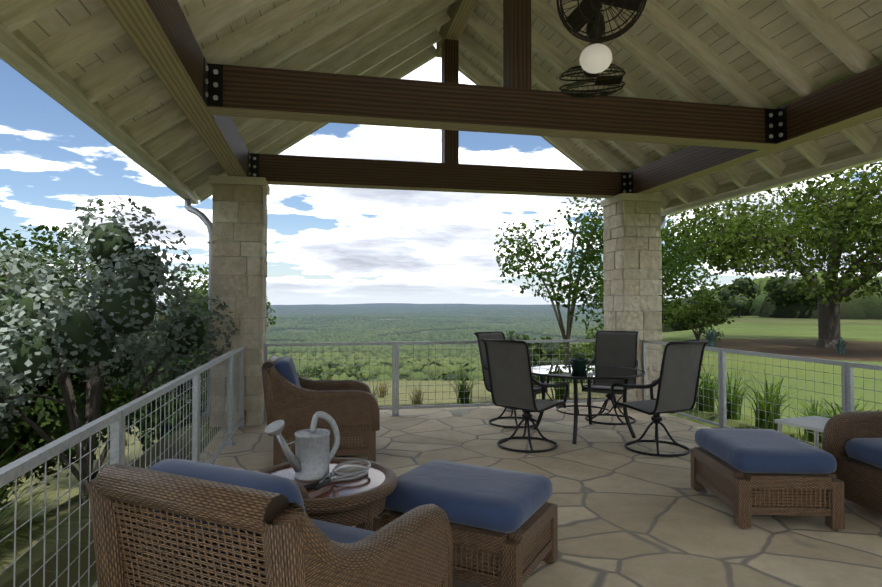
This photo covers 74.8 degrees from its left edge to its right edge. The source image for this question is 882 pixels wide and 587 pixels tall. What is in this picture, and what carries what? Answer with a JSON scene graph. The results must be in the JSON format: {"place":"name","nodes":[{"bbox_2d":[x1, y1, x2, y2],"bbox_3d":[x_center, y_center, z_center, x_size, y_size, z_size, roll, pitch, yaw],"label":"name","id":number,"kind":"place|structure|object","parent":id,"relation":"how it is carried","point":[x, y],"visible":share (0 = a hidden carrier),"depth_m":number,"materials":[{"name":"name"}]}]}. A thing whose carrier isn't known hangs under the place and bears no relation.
{"place":"outdoors","nodes":[
{"label":"outdoors","id":0,"kind":"place"},
{"bbox_2d":[0,303,881,586],"bbox_3d":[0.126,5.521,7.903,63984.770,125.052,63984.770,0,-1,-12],"label":"ground terrain","id":1,"kind":"structure","parent":0,"point":[798,337],"depth_m":16.98,"materials":[{"name":"green plant"}]},
{"bbox_2d":[0,429,109,584],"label":"muhly grass clumps","id":2,"kind":"object","parent":1,"relation":"on","point":[17,520],"visible":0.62,"depth_m":3.22,"materials":[{"name":"green plant"}]},
{"bbox_2d":[0,224,207,518],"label":"tree","id":3,"kind":"object","parent":1,"relation":"on","point":[49,418],"visible":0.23,"depth_m":7.63,"materials":[{"name":"green plant"}]},
{"bbox_2d":[0,192,238,505],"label":"tree","id":4,"kind":"object","parent":1,"relation":"on","point":[38,344],"visible":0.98,"depth_m":5.40,"materials":[{"name":"green plant"}]},
{"bbox_2d":[100,262,275,418],"bbox_3d":[-7.657,2.083,15.483,5.986,5.828,6.162,0,-1,-12],"label":"oak","id":5,"kind":"object","parent":1,"relation":"on","point":[202,288],"visible":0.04,"depth_m":15.10,"materials":[{"name":"green plant"}]},
{"bbox_2d":[76,374,433,458],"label":"dry meadow tufts","id":6,"kind":"object","parent":1,"relation":"on","point":[383,391],"visible":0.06,"depth_m":10.60,"materials":[{"name":"green plant"}]},
{"bbox_2d":[95,402,881,586],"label":"stone patio floor","id":7,"kind":"structure","parent":1,"relation":"on","point":[627,518],"depth_m":4.25,"materials":[{"name":"stone"}]},
{"bbox_2d":[88,459,452,586],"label":"wicker armchair","id":8,"kind":"object","parent":7,"relation":"on","point":[175,523],"visible":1,"depth_m":1.81,"materials":[{"name":"brown wicker"}]},
{"bbox_2d":[261,356,379,465],"bbox_3d":[-1.205,1.132,5.821,1.100,0.971,0.867,0,-1,-12],"label":"wicker armchair","id":9,"kind":"object","parent":7,"relation":"on","point":[294,401],"visible":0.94,"depth_m":5.44,"materials":[{"name":"brown wicker"}]},
{"bbox_2d":[258,457,396,530],"bbox_3d":[-0.639,1.272,3.086,0.812,0.585,0.812,0,-1,-12],"label":"wicker side table","id":10,"kind":"object","parent":7,"relation":"on","point":[360,503],"visible":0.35,"depth_m":2.89,"materials":[{"name":"brown wicker"}]},
{"bbox_2d":[265,411,339,481],"bbox_3d":[-0.733,0.822,3.108,0.190,0.350,0.466,-1,-2,43],"label":"watering can","id":11,"kind":"object","parent":10,"relation":"on","point":[311,459],"visible":1,"depth_m":3.06,"materials":[{"name":"silver metal"}]},
{"bbox_2d":[304,466,368,489],"bbox_3d":[-0.572,0.986,3.075,0.193,0.024,0.471,-1,-1,35],"label":"tennis racket","id":12,"kind":"object","parent":10,"relation":"on","point":[314,484],"visible":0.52,"depth_m":3.08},
{"bbox_2d":[314,460,370,490],"bbox_3d":[-0.531,0.959,3.068,0.193,0.024,0.471,-1,1,22],"label":"tennis racket","id":13,"kind":"object","parent":10,"relation":"on","point":[327,481],"visible":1,"depth_m":3.08,"materials":[{"name":"grey"}]},
{"bbox_2d":[209,175,663,426],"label":"stone columns","id":14,"kind":"structure","parent":7,"relation":"on","point":[632,259],"depth_m":7.22,"materials":[{"name":"stone"}]},
{"bbox_2d":[103,0,881,197],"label":"roof beams","id":15,"kind":"structure","parent":14,"relation":"on","point":[210,100],"depth_m":5.28,"materials":[{"name":"brown wood"}]},
{"bbox_2d":[0,0,881,210],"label":"pavilion roof","id":16,"kind":"structure","parent":15,"relation":"on","point":[772,54],"depth_m":5.77,"materials":[{"name":"beige wood"}]},
{"bbox_2d":[556,0,646,97],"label":"ceiling fan","id":17,"kind":"object","parent":16,"relation":"attached to","point":[595,59],"visible":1,"depth_m":3.47,"materials":[{"name":"brown metal"}]},
{"bbox_2d":[0,339,881,586],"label":"railing","id":18,"kind":"object","parent":7,"relation":"on","point":[31,461],"visible":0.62,"depth_m":5.02,"materials":[{"name":"grey metal"}]},
{"bbox_2d":[0,29,881,419],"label":"gutters and downspouts","id":19,"kind":"object","parent":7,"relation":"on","point":[28,65],"visible":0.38,"depth_m":5.46,"materials":[{"name":"beige paint"}]},
{"bbox_2d":[373,459,557,586],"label":"wicker ottoman","id":20,"kind":"object","parent":7,"relation":"on","point":[510,517],"visible":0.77,"depth_m":3.02,"materials":[{"name":"blue fabric"}]},
{"bbox_2d":[474,331,549,427],"bbox_3d":[0.897,1.074,7.358,0.788,1.147,0.647,-1,-2,44],"label":"patio chair","id":21,"kind":"object","parent":7,"relation":"on","point":[500,335],"visible":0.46,"depth_m":7.37,"materials":[{"name":"black fabric"}]},
{"bbox_2d":[481,339,568,452],"bbox_3d":[0.894,1.050,6.143,0.647,1.147,0.788,-1,-2,44],"label":"patio chair","id":22,"kind":"object","parent":7,"relation":"on","point":[512,379],"visible":1,"depth_m":5.98,"materials":[{"name":"black fabric"}]},
{"bbox_2d":[531,352,645,443],"bbox_3d":[1.662,1.165,6.746,1.386,0.958,1.386,0,-1,-22],"label":"patio table","id":23,"kind":"object","parent":7,"relation":"on","point":[577,368],"visible":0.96,"depth_m":6.61,"materials":[{"name":"black metal"}]},
{"bbox_2d":[580,330,638,424],"bbox_3d":[2.222,1.077,7.551,0.647,1.147,0.788,-1,-1,30],"label":"patio chair","id":24,"kind":"object","parent":7,"relation":"on","point":[615,348],"visible":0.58,"depth_m":7.75,"materials":[{"name":"black fabric"}]},
{"bbox_2d":[611,340,708,456],"bbox_3d":[2.265,1.046,5.979,0.647,1.147,0.788,1,-1,-27],"label":"patio chair","id":25,"kind":"object","parent":7,"relation":"on","point":[677,381],"visible":1,"depth_m":5.78,"materials":[{"name":"black fabric"}]},
{"bbox_2d":[690,428,844,530],"bbox_3d":[2.354,1.332,4.261,0.680,0.510,0.860,0,-1,3],"label":"wicker ottoman","id":26,"kind":"object","parent":7,"relation":"on","point":[745,474],"visible":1,"depth_m":3.87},
{"bbox_2d":[774,416,829,447],"bbox_3d":[3.243,1.350,4.896,0.512,0.501,0.512,0,-1,-20],"label":"white side table","id":27,"kind":"object","parent":7,"relation":"on","point":[816,424],"visible":0.31,"depth_m":5.00,"materials":[{"name":"silver metal"}]},
{"bbox_2d":[822,411,881,514],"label":"wicker armchair","id":28,"kind":"object","parent":7,"relation":"on","point":[852,443],"visible":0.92,"depth_m":4.23,"materials":[{"name":"brown wicker"}]},
{"bbox_2d":[106,271,881,428],"bbox_3d":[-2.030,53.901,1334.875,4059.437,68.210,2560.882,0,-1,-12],"label":"ground terrain","id":29,"kind":"structure","parent":1,"relation":"on","point":[357,328],"depth_m":768.90,"materials":[{"name":"green plant"}]},
{"bbox_2d":[101,275,881,412],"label":"woodland","id":30,"kind":"object","parent":29,"relation":"on","point":[542,351],"depth_m":84.76,"materials":[{"name":"green plant"}]},
{"bbox_2d":[493,197,606,398],"bbox_3d":[3.274,0.319,15.481,3.969,6.067,4.882,0,-1,-12],"label":"young oak","id":31,"kind":"object","parent":1,"relation":"on","point":[582,239],"depth_m":14.73,"materials":[{"name":"green plant"}]},
{"bbox_2d":[553,327,600,363],"bbox_3d":[8.091,3.382,30.712,4.913,3.383,4.863,0,-1,-12],"label":"lawn edge shrub","id":32,"kind":"object","parent":1,"relation":"on","point":[590,347],"visible":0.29,"depth_m":29.86,"materials":[{"name":"green plant"}]},
{"bbox_2d":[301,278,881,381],"bbox_3d":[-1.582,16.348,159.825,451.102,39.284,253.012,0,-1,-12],"label":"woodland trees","id":33,"kind":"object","parent":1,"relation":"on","point":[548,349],"visible":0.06,"depth_m":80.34,"materials":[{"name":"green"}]},
{"bbox_2d":[579,220,739,333],"bbox_3d":[6.263,0.533,18.177,4.172,5.511,4.687,0,-1,-12],"label":"tree","id":34,"kind":"object","parent":1,"relation":"on","point":[668,280],"visible":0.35,"depth_m":17.21,"materials":[{"name":"green plant"}]},
{"bbox_2d":[442,364,878,442],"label":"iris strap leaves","id":35,"kind":"object","parent":1,"relation":"on","point":[763,415],"visible":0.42,"depth_m":7.34,"materials":[{"name":"green plant"}]},
{"bbox_2d":[662,292,734,341],"bbox_3d":[12.508,1.312,28.696,3.231,2.756,4.034,1,-1,-27],"label":"lawn edge shrub","id":36,"kind":"object","parent":1,"relation":"on","point":[692,317],"visible":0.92,"depth_m":27.83,"materials":[{"name":"green plant"}]},
{"bbox_2d":[659,161,881,347],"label":"live oak","id":37,"kind":"object","parent":1,"relation":"on","point":[837,219],"visible":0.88,"depth_m":22.78,"materials":[{"name":"green plant"}]},
{"bbox_2d":[0,43,881,304],"label":"sky","id":38,"kind":"structure","parent":0,"point":[326,245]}
]}

